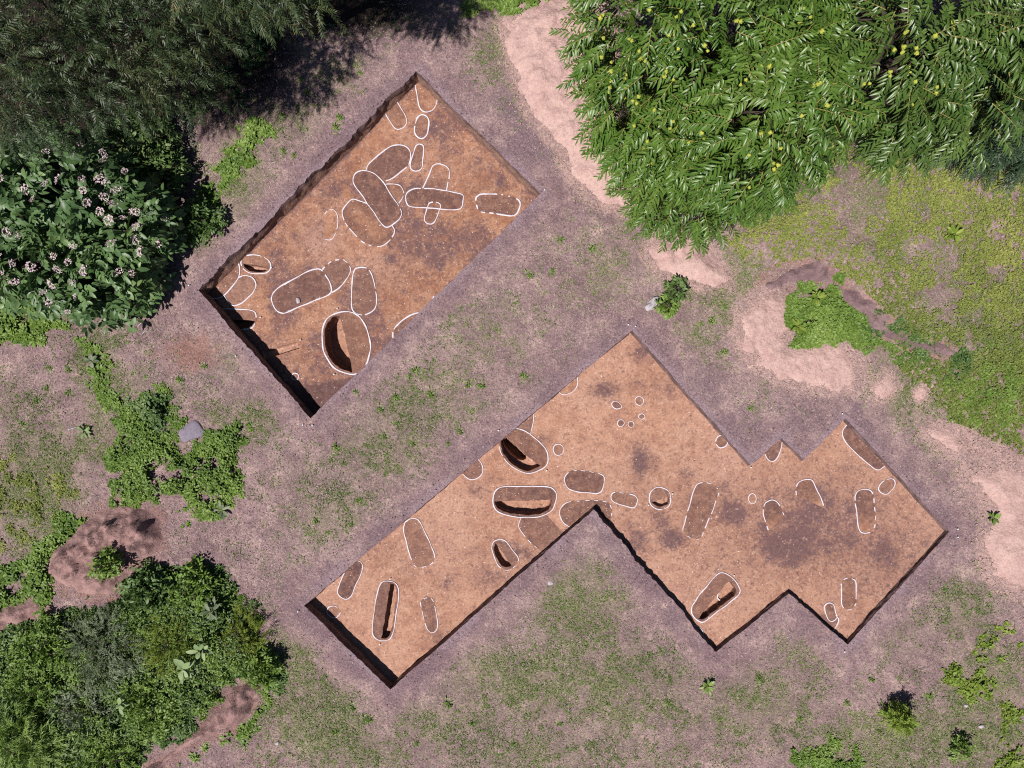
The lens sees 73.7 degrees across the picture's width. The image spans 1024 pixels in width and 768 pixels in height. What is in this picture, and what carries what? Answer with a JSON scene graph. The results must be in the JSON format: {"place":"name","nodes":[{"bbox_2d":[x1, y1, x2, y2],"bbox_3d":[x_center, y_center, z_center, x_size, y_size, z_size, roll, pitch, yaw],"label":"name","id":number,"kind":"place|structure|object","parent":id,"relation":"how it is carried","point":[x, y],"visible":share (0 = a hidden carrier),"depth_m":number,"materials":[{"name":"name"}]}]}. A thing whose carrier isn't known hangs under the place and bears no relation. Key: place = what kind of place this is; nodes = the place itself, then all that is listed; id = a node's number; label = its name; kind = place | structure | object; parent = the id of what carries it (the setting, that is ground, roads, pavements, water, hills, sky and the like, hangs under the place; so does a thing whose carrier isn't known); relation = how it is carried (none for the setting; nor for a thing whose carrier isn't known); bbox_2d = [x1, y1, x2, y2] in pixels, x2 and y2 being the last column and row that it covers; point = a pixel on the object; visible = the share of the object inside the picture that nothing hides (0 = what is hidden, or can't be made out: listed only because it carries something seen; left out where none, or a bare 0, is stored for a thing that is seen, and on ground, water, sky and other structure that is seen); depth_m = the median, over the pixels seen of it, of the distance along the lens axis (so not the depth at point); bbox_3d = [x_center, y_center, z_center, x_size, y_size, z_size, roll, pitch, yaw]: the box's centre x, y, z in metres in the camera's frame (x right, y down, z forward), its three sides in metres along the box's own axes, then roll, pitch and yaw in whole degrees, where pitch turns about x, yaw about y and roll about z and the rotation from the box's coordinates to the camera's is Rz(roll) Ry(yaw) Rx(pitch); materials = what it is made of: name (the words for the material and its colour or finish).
{"place":"outdoors","nodes":[
{"label":"outdoors","id":0,"kind":"place"},
{"bbox_2d":[0,0,1023,767],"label":"ground","id":1,"kind":"structure","parent":0,"point":[374,372],"depth_m":21.33,"materials":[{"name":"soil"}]},
{"bbox_2d":[0,600,40,629],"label":"soil heap","id":2,"kind":"object","parent":1,"relation":"on","point":[16,615],"visible":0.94,"depth_m":21.20,"materials":[{"name":"brown soil"}]},
{"bbox_2d":[0,649,65,724],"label":"thicket shrub","id":3,"kind":"object","parent":1,"relation":"on","point":[18,677],"visible":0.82,"depth_m":20.82,"materials":[{"name":"green plant"}]},
{"bbox_2d":[0,685,68,767],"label":"thicket shrub","id":4,"kind":"object","parent":1,"relation":"on","point":[34,759],"visible":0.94,"depth_m":20.58,"materials":[{"name":"green plant"}]},
{"bbox_2d":[0,301,70,347],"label":"weeds","id":5,"kind":"object","parent":1,"relation":"on","point":[11,329],"visible":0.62,"depth_m":21.25,"materials":[{"name":"green plant"}]},
{"bbox_2d":[0,451,79,552],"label":"weeds","id":6,"kind":"object","parent":1,"relation":"on","point":[56,484],"visible":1,"depth_m":21.29,"materials":[{"name":"green plant"}]},
{"bbox_2d":[6,609,80,679],"bbox_3d":[-14.362,8.121,21.089,2.063,1.197,2.108,43,90,0],"label":"thicket shrub","id":7,"kind":"object","parent":1,"relation":"on","point":[36,635],"visible":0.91,"depth_m":20.85,"materials":[{"name":"green plant"}]},
{"bbox_2d":[0,509,87,615],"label":"weeds","id":8,"kind":"object","parent":1,"relation":"on","point":[42,551],"visible":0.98,"depth_m":21.20,"materials":[{"name":"green plant"}]},
{"bbox_2d":[45,677,117,743],"bbox_3d":[-13.295,10.136,21.184,2.151,1.432,2.290,43,90,0],"label":"thicket shrub","id":9,"kind":"object","parent":1,"relation":"on","point":[67,705],"visible":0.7,"depth_m":20.86,"materials":[{"name":"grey plant"}]},
{"bbox_2d":[0,118,188,336],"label":"flowering shrub","id":10,"kind":"object","parent":1,"relation":"on","point":[73,230],"visible":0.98,"depth_m":19.59,"materials":[{"name":"green plant"}]},
{"bbox_2d":[73,336,122,414],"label":"weeds","id":11,"kind":"object","parent":1,"relation":"on","point":[113,401],"visible":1,"depth_m":21.30,"materials":[{"name":"green plant"}]},
{"bbox_2d":[53,604,148,700],"bbox_3d":[-12.547,8.046,20.984,2.694,1.764,2.932,-40,90,0],"label":"thicket shrub","id":12,"kind":"object","parent":1,"relation":"on","point":[113,663],"visible":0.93,"depth_m":20.70,"materials":[{"name":"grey plant"}]},
{"bbox_2d":[45,504,162,595],"bbox_3d":[-12.715,5.173,20.936,4.454,0.986,2.971,-43,90,0],"label":"soil heap","id":13,"kind":"object","parent":1,"relation":"on","point":[134,535],"visible":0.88,"depth_m":20.94,"materials":[{"name":"brown soil"}]},
{"bbox_2d":[85,544,124,582],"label":"leafy weed","id":14,"kind":"object","parent":13,"relation":"on","point":[103,564],"visible":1,"depth_m":20.51,"materials":[{"name":"green plant"}]},
{"bbox_2d":[68,723,145,767],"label":"thicket shrub","id":15,"kind":"object","parent":1,"relation":"on","point":[100,755],"visible":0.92,"depth_m":20.90,"materials":[{"name":"green plant"}]},
{"bbox_2d":[0,0,275,171],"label":"needle leaved tree","id":16,"kind":"object","parent":1,"relation":"on","point":[72,18],"visible":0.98,"depth_m":15.53,"materials":[{"name":"green plant"}]},
{"bbox_2d":[100,100,187,170],"bbox_3d":[-11.315,-7.684,20.867,2.349,2.015,2.169,39,90,0],"label":"leafy weed","id":17,"kind":"object","parent":1,"relation":"on","point":[137,143],"visible":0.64,"depth_m":20.55,"materials":[{"name":"green plant"}]},
{"bbox_2d":[0,558,288,767],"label":"undergrowth","id":18,"kind":"object","parent":1,"relation":"on","point":[180,733],"visible":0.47,"depth_m":21.07,"materials":[{"name":"green plant"}]},
{"bbox_2d":[112,558,178,624],"bbox_3d":[-11.243,6.451,21.171,1.944,1.198,1.949,42,90,0],"label":"thicket shrub","id":19,"kind":"object","parent":1,"relation":"on","point":[137,588],"visible":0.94,"depth_m":20.89,"materials":[{"name":"green plant"}]},
{"bbox_2d":[111,390,181,436],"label":"weeds","id":20,"kind":"object","parent":1,"relation":"on","point":[149,406],"visible":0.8,"depth_m":21.15,"materials":[{"name":"green plant"}]},
{"bbox_2d":[113,667,187,745],"bbox_3d":[-11.079,9.918,21.130,2.161,1.285,2.080,44,90,0],"label":"thicket shrub","id":21,"kind":"object","parent":1,"relation":"on","point":[162,717],"visible":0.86,"depth_m":20.88,"materials":[{"name":"green plant"}]},
{"bbox_2d":[129,140,199,197],"bbox_3d":[-10.636,-6.545,20.998,1.686,1.707,1.790,-27,90,0],"label":"leafy weed","id":22,"kind":"object","parent":1,"relation":"on","point":[161,168],"visible":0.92,"depth_m":20.68,"materials":[{"name":"green plant"}]},
{"bbox_2d":[124,598,212,684],"bbox_3d":[-10.496,7.875,21.041,2.426,1.449,2.346,38,90,0],"label":"thicket shrub","id":23,"kind":"object","parent":1,"relation":"on","point":[153,650],"visible":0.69,"depth_m":20.75,"materials":[{"name":"green plant"}]},
{"bbox_2d":[102,375,253,528],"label":"weeds","id":24,"kind":"object","parent":1,"relation":"on","point":[144,450],"visible":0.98,"depth_m":21.20,"materials":[{"name":"green plant"}]},
{"bbox_2d":[173,656,193,684],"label":"leafy weed","id":25,"kind":"object","parent":1,"relation":"on","point":[180,664],"visible":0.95,"depth_m":20.39,"materials":[{"name":"green plant"}]},
{"bbox_2d":[179,420,204,441],"bbox_3d":[-10.019,1.471,21.302,0.804,0.158,0.583,-23,90,0],"label":"flat stone","id":26,"kind":"object","parent":1,"relation":"on","point":[190,430],"visible":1,"depth_m":21.25,"materials":[{"name":"grey stone"}]},
{"bbox_2d":[164,555,224,613],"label":"thicket shrub","id":27,"kind":"object","parent":1,"relation":"on","point":[198,601],"visible":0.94,"depth_m":20.93,"materials":[{"name":"green plant"}]},
{"bbox_2d":[175,189,227,248],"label":"leafy weed","id":28,"kind":"object","parent":1,"relation":"on","point":[193,218],"visible":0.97,"depth_m":20.94,"materials":[{"name":"green plant"}]},
{"bbox_2d":[147,681,261,767],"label":"soil heap","id":29,"kind":"object","parent":1,"relation":"on","point":[239,702],"visible":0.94,"depth_m":21.17,"materials":[{"name":"brown soil"}]},
{"bbox_2d":[105,0,342,144],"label":"weeds","id":30,"kind":"object","parent":1,"relation":"on","point":[249,65],"visible":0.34,"depth_m":21.25,"materials":[{"name":"green plant"}]},
{"bbox_2d":[173,115,276,243],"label":"weeds","id":31,"kind":"object","parent":1,"relation":"on","point":[245,158],"visible":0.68,"depth_m":21.30,"materials":[{"name":"green plant"}]},
{"bbox_2d":[178,682,277,767],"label":"weeds","id":32,"kind":"object","parent":1,"relation":"on","point":[247,732],"visible":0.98,"depth_m":21.29,"materials":[{"name":"green plant"}]},
{"bbox_2d":[213,603,271,668],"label":"thicket shrub","id":33,"kind":"object","parent":1,"relation":"on","point":[254,626],"visible":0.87,"depth_m":20.96,"materials":[{"name":"green plant"}]},
{"bbox_2d":[142,0,350,50],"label":"needle leaved tree","id":34,"kind":"object","parent":1,"relation":"on","point":[297,8],"visible":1,"depth_m":14.37,"materials":[{"name":"green plant"}]},
{"bbox_2d":[232,641,287,694],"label":"thicket shrub","id":35,"kind":"object","parent":1,"relation":"on","point":[265,666],"visible":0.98,"depth_m":20.92,"materials":[{"name":"green plant"}]},
{"bbox_2d":[198,72,540,417],"bbox_3d":[-4.605,-4.378,21.620,10.067,0.572,5.531,-45,90,0],"label":"excavation trench","id":36,"kind":"object","parent":1,"relation":"in","point":[415,263],"visible":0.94,"depth_m":21.89,"materials":[{"name":"soil"}]},
{"bbox_2d":[209,264,239,298],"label":"grave pit","id":37,"kind":"object","parent":36,"relation":"on","point":[224,286],"visible":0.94,"depth_m":21.89,"materials":[{"name":"soil"}]},
{"bbox_2d":[223,308,256,329],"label":"grave pit","id":38,"kind":"object","parent":36,"relation":"in","point":[243,319],"visible":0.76,"depth_m":21.90,"materials":[{"name":"soil"}]},
{"bbox_2d":[224,275,256,305],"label":"grave pit","id":39,"kind":"object","parent":36,"relation":"on","point":[242,290],"visible":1,"depth_m":21.89,"materials":[{"name":"soil"}]},
{"bbox_2d":[240,254,271,273],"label":"grave pit","id":40,"kind":"object","parent":36,"relation":"in","point":[261,265],"visible":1,"depth_m":21.89,"materials":[{"name":"soil"}]},
{"bbox_2d":[262,342,298,358],"bbox_3d":[-7.413,-1.085,21.987,1.172,0.187,0.298,-15,90,0],"label":"trial slot","id":41,"kind":"object","parent":36,"relation":"in","point":[272,352],"visible":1,"depth_m":22.06,"materials":[{"name":"soil"}]},
{"bbox_2d":[271,268,331,313],"bbox_3d":[-6.783,-2.992,21.877,1.989,0.027,0.994,-23,90,0],"label":"grave pit","id":42,"kind":"object","parent":36,"relation":"on","point":[308,286],"visible":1,"depth_m":21.88,"materials":[{"name":"soil"}]},
{"bbox_2d":[325,209,338,239],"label":"grave pit","id":43,"kind":"object","parent":36,"relation":"on","point":[331,221],"visible":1,"depth_m":21.89,"materials":[{"name":"soil"}]},
{"bbox_2d":[322,259,350,292],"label":"grave pit","id":44,"kind":"object","parent":36,"relation":"on","point":[337,272],"visible":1,"depth_m":21.89,"materials":[{"name":"soil"}]},
{"bbox_2d":[322,311,370,374],"bbox_3d":[-5.305,-1.313,22.191,1.593,0.642,2.058,0,90,0],"label":"grave pit","id":45,"kind":"object","parent":36,"relation":"in","point":[346,342],"visible":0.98,"depth_m":21.89,"materials":[{"name":"soil"}]},
{"bbox_2d":[351,267,376,314],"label":"grave pit","id":46,"kind":"object","parent":36,"relation":"on","point":[363,296],"visible":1,"depth_m":21.89,"materials":[{"name":"soil"}]},
{"bbox_2d":[342,199,394,246],"bbox_3d":[-4.662,-5.126,21.883,1.832,0.036,1.053,42,90,0],"label":"grave pit","id":47,"kind":"object","parent":36,"relation":"on","point":[363,223],"visible":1,"depth_m":21.89,"materials":[{"name":"soil"}]},
{"bbox_2d":[353,170,401,227],"bbox_3d":[-4.298,-6.018,21.878,0.854,0.028,2.069,-35,90,0],"label":"grave pit","id":48,"kind":"object","parent":36,"relation":"on","point":[375,193],"visible":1,"depth_m":21.88,"materials":[{"name":"soil"}]},
{"bbox_2d":[366,144,410,180],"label":"grave pit","id":49,"kind":"object","parent":36,"relation":"on","point":[390,162],"visible":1,"depth_m":21.89,"materials":[{"name":"soil"}]},
{"bbox_2d":[386,102,406,129],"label":"grave pit","id":50,"kind":"object","parent":36,"relation":"on","point":[396,116],"visible":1,"depth_m":21.88,"materials":[{"name":"soil"}]},
{"bbox_2d":[410,143,423,171],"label":"grave pit","id":51,"kind":"object","parent":36,"relation":"on","point":[416,161],"visible":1,"depth_m":21.89,"materials":[{"name":"soil"}]},
{"bbox_2d":[414,114,429,138],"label":"grave pit","id":52,"kind":"object","parent":36,"relation":"on","point":[421,127],"visible":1,"depth_m":21.88,"materials":[{"name":"soil"}]},
{"bbox_2d":[415,83,437,111],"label":"grave pit","id":53,"kind":"object","parent":36,"relation":"on","point":[426,100],"visible":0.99,"depth_m":21.89,"materials":[{"name":"soil"}]},
{"bbox_2d":[405,188,463,209],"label":"grave pit","id":54,"kind":"object","parent":36,"relation":"on","point":[424,197],"visible":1,"depth_m":21.88,"materials":[{"name":"soil"}]},
{"bbox_2d":[423,163,449,189],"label":"grave pit","id":55,"kind":"object","parent":36,"relation":"on","point":[438,177],"visible":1,"depth_m":21.88,"materials":[{"name":"soil"}]},
{"bbox_2d":[475,193,520,215],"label":"grave pit","id":56,"kind":"object","parent":36,"relation":"on","point":[498,204],"visible":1,"depth_m":21.89,"materials":[{"name":"soil"}]},
{"bbox_2d":[459,0,547,17],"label":"weeds","id":57,"kind":"object","parent":1,"relation":"on","point":[470,8],"visible":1,"depth_m":21.31,"materials":[{"name":"green plant"}]},
{"bbox_2d":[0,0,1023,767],"bbox_3d":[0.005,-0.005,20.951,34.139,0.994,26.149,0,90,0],"label":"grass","id":58,"kind":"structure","parent":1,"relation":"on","point":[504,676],"depth_m":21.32,"materials":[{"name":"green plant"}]},
{"bbox_2d":[0,0,1023,767],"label":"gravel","id":59,"kind":"structure","parent":1,"relation":"on","point":[514,398],"depth_m":21.32,"materials":[{"name":"grey gravel"}]},
{"bbox_2d":[503,0,643,205],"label":"soil heap","id":60,"kind":"object","parent":1,"relation":"on","point":[532,45],"visible":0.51,"depth_m":21.18,"materials":[{"name":"beige soil"}]},
{"bbox_2d":[304,331,948,689],"bbox_3d":[3.796,6.012,21.547,16.955,0.426,11.890,-40,90,0],"label":"excavation trench","id":61,"kind":"object","parent":1,"relation":"in","point":[808,555],"visible":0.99,"depth_m":21.58,"materials":[{"name":"soil"}]},
{"bbox_2d":[337,561,362,599],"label":"grave pit","id":62,"kind":"object","parent":61,"relation":"on","point":[348,581],"visible":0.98,"depth_m":21.74,"materials":[{"name":"soil"}]},
{"bbox_2d":[372,581,398,640],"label":"grave pit","id":63,"kind":"object","parent":61,"relation":"in","point":[387,597],"visible":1,"depth_m":21.75,"materials":[{"name":"soil"}]},
{"bbox_2d":[403,518,434,567],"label":"grave pit","id":64,"kind":"object","parent":61,"relation":"on","point":[420,550],"visible":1,"depth_m":21.74,"materials":[{"name":"soil"}]},
{"bbox_2d":[420,597,437,632],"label":"grave pit","id":65,"kind":"object","parent":61,"relation":"on","point":[429,613],"visible":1,"depth_m":21.74,"materials":[{"name":"soil"}]},
{"bbox_2d":[491,539,518,568],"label":"grave pit","id":66,"kind":"object","parent":61,"relation":"in","point":[504,555],"visible":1,"depth_m":21.70,"materials":[{"name":"soil"}]},
{"bbox_2d":[498,428,548,473],"bbox_3d":[0.329,2.122,22.189,1.677,1.065,1.449,0,90,0],"label":"grave pit","id":67,"kind":"object","parent":61,"relation":"in","point":[521,450],"visible":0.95,"depth_m":21.70,"materials":[{"name":"soil"}]},
{"bbox_2d":[492,486,556,517],"bbox_3d":[0.406,3.738,21.848,2.058,0.392,1.019,0,90,0],"label":"grave pit","id":68,"kind":"object","parent":61,"relation":"in","point":[529,501],"visible":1,"depth_m":21.70,"materials":[{"name":"soil"}]},
{"bbox_2d":[518,515,562,552],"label":"grave pit","id":69,"kind":"object","parent":61,"relation":"on","point":[541,533],"visible":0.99,"depth_m":21.68,"materials":[{"name":"soil"}]},
{"bbox_2d":[564,470,604,493],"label":"grave pit","id":70,"kind":"object","parent":61,"relation":"on","point":[581,481],"visible":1,"depth_m":21.64,"materials":[{"name":"soil"}]},
{"bbox_2d":[559,500,611,526],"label":"grave pit","id":71,"kind":"object","parent":61,"relation":"on","point":[571,512],"visible":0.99,"depth_m":21.64,"materials":[{"name":"soil"}]},
{"bbox_2d":[611,492,637,507],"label":"grave pit","id":72,"kind":"object","parent":61,"relation":"on","point":[626,499],"visible":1,"depth_m":21.59,"materials":[{"name":"soil"}]},
{"bbox_2d":[649,487,670,509],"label":"grave pit","id":73,"kind":"object","parent":61,"relation":"in","point":[659,498],"visible":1,"depth_m":21.57,"materials":[{"name":"soil"}]},
{"bbox_2d":[683,482,718,538],"bbox_3d":[5.930,3.990,21.554,0.801,0.025,1.838,19,90,0],"label":"grave pit","id":74,"kind":"object","parent":61,"relation":"on","point":[704,496],"visible":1,"depth_m":21.56,"materials":[{"name":"soil"}]},
{"bbox_2d":[691,572,740,622],"bbox_3d":[6.400,6.786,21.715,0.960,0.364,1.764,42,90,0],"label":"grave pit","id":75,"kind":"object","parent":61,"relation":"in","point":[718,591],"visible":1,"depth_m":21.56,"materials":[{"name":"soil"}]},
{"bbox_2d":[763,499,783,529],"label":"grave pit","id":76,"kind":"object","parent":61,"relation":"on","point":[773,514],"visible":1,"depth_m":21.54,"materials":[{"name":"soil"}]},
{"bbox_2d":[796,479,825,508],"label":"grave pit","id":77,"kind":"object","parent":61,"relation":"on","point":[806,489],"visible":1,"depth_m":21.53,"materials":[{"name":"soil"}]},
{"bbox_2d":[841,578,856,609],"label":"grave pit","id":78,"kind":"object","parent":61,"relation":"on","point":[848,592],"visible":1,"depth_m":21.53,"materials":[{"name":"soil"}]},
{"bbox_2d":[842,425,884,469],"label":"grave pit","id":79,"kind":"object","parent":61,"relation":"on","point":[858,447],"visible":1,"depth_m":21.53,"materials":[{"name":"soil"}]},
{"bbox_2d":[854,489,875,533],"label":"grave pit","id":80,"kind":"object","parent":61,"relation":"on","point":[865,509],"visible":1,"depth_m":21.53,"materials":[{"name":"soil"}]},
{"bbox_2d":[652,292,680,319],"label":"leafy weed","id":81,"kind":"object","parent":1,"relation":"on","point":[668,313],"visible":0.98,"depth_m":21.24,"materials":[{"name":"green plant"}]},
{"bbox_2d":[662,274,689,303],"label":"leafy weed","id":82,"kind":"object","parent":1,"relation":"on","point":[673,286],"visible":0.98,"depth_m":21.13,"materials":[{"name":"green plant"}]},
{"bbox_2d":[649,232,728,286],"bbox_3d":[5.521,-3.923,21.307,3.240,0.288,2.220,0,90,0],"label":"soil heap","id":83,"kind":"object","parent":1,"relation":"on","point":[705,269],"visible":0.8,"depth_m":21.27,"materials":[{"name":"beige soil"}]},
{"bbox_2d":[549,0,888,259],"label":"chestnut tree","id":84,"kind":"object","parent":1,"relation":"on","point":[693,141],"visible":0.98,"depth_m":14.81,"materials":[{"name":"green plant"}]},
{"bbox_2d":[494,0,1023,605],"bbox_3d":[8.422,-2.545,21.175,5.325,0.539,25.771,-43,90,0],"label":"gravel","id":85,"kind":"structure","parent":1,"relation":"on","point":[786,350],"depth_m":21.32,"materials":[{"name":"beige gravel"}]},
{"bbox_2d":[742,299,855,390],"bbox_3d":[8.836,-0.857,21.303,4.689,0.194,2.999,37,90,0],"label":"soil heap","id":86,"kind":"object","parent":1,"relation":"on","point":[763,327],"visible":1,"depth_m":21.27,"materials":[{"name":"beige soil"}]},
{"bbox_2d":[788,732,876,767],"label":"weeds","id":87,"kind":"object","parent":1,"relation":"on","point":[816,758],"visible":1,"depth_m":21.30,"materials":[{"name":"green plant"}]},
{"bbox_2d":[784,272,885,355],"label":"weeds","id":88,"kind":"object","parent":1,"relation":"on","point":[835,318],"visible":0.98,"depth_m":21.20,"materials":[{"name":"green plant"}]},
{"bbox_2d":[765,259,954,355],"bbox_3d":[10.999,-2.346,20.974,6.781,0.835,2.070,24,90,0],"label":"soil heap","id":89,"kind":"object","parent":1,"relation":"on","point":[815,271],"visible":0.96,"depth_m":21.14,"materials":[{"name":"brown soil"}]},
{"bbox_2d":[723,125,1023,455],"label":"creeping weeds","id":90,"kind":"object","parent":1,"relation":"on","point":[987,245],"visible":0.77,"depth_m":20.64,"materials":[{"name":"green plant"}]},
{"bbox_2d":[727,0,1023,188],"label":"chestnut tree","id":91,"kind":"object","parent":1,"relation":"on","point":[948,73],"visible":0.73,"depth_m":15.24,"materials":[{"name":"green plant"}]},
{"bbox_2d":[875,378,893,397],"bbox_3d":[11.665,0.119,21.291,1.018,0.188,1.315,45,90,0],"label":"soil heap","id":92,"kind":"object","parent":1,"relation":"on","point":[884,387],"visible":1,"depth_m":21.25,"materials":[{"name":"beige soil"}]},
{"bbox_2d":[878,697,921,738],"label":"leafy weed","id":93,"kind":"object","parent":1,"relation":"on","point":[899,720],"visible":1,"depth_m":20.81,"materials":[{"name":"green plant"}]},
{"bbox_2d":[856,308,974,386],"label":"weeds","id":94,"kind":"object","parent":1,"relation":"on","point":[959,358],"visible":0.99,"depth_m":20.82,"materials":[{"name":"green plant"}]},
{"bbox_2d":[877,330,1023,444],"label":"weeds","id":95,"kind":"object","parent":1,"relation":"on","point":[892,346],"visible":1,"depth_m":20.86,"materials":[{"name":"green plant"}]},
{"bbox_2d":[881,0,1023,201],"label":"feathery tree","id":96,"kind":"object","parent":1,"relation":"on","point":[998,156],"visible":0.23,"depth_m":17.84,"materials":[{"name":"green plant"}]},
{"bbox_2d":[948,732,975,762],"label":"leafy weed","id":97,"kind":"object","parent":1,"relation":"on","point":[964,749],"visible":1,"depth_m":21.04,"materials":[{"name":"green plant"}]},
{"bbox_2d":[929,426,1001,456],"bbox_3d":[14.076,1.952,21.348,3.339,0.188,1.594,18,90,0],"label":"soil heap","id":98,"kind":"object","parent":1,"relation":"on","point":[950,440],"visible":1,"depth_m":21.32,"materials":[{"name":"beige soil"}]},
{"bbox_2d":[941,621,1023,706],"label":"weeds","id":99,"kind":"object","parent":1,"relation":"on","point":[974,683],"visible":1,"depth_m":21.31,"materials":[{"name":"green plant"}]},
{"bbox_2d":[972,468,1023,585],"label":"soil heap","id":100,"kind":"object","parent":1,"relation":"on","point":[1004,491],"visible":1,"depth_m":21.29,"materials":[{"name":"beige soil"}]},
{"bbox_2d":[991,700,1023,767],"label":"weeds","id":101,"kind":"object","parent":1,"relation":"on","point":[1012,715],"visible":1,"depth_m":21.29,"materials":[{"name":"green plant"}]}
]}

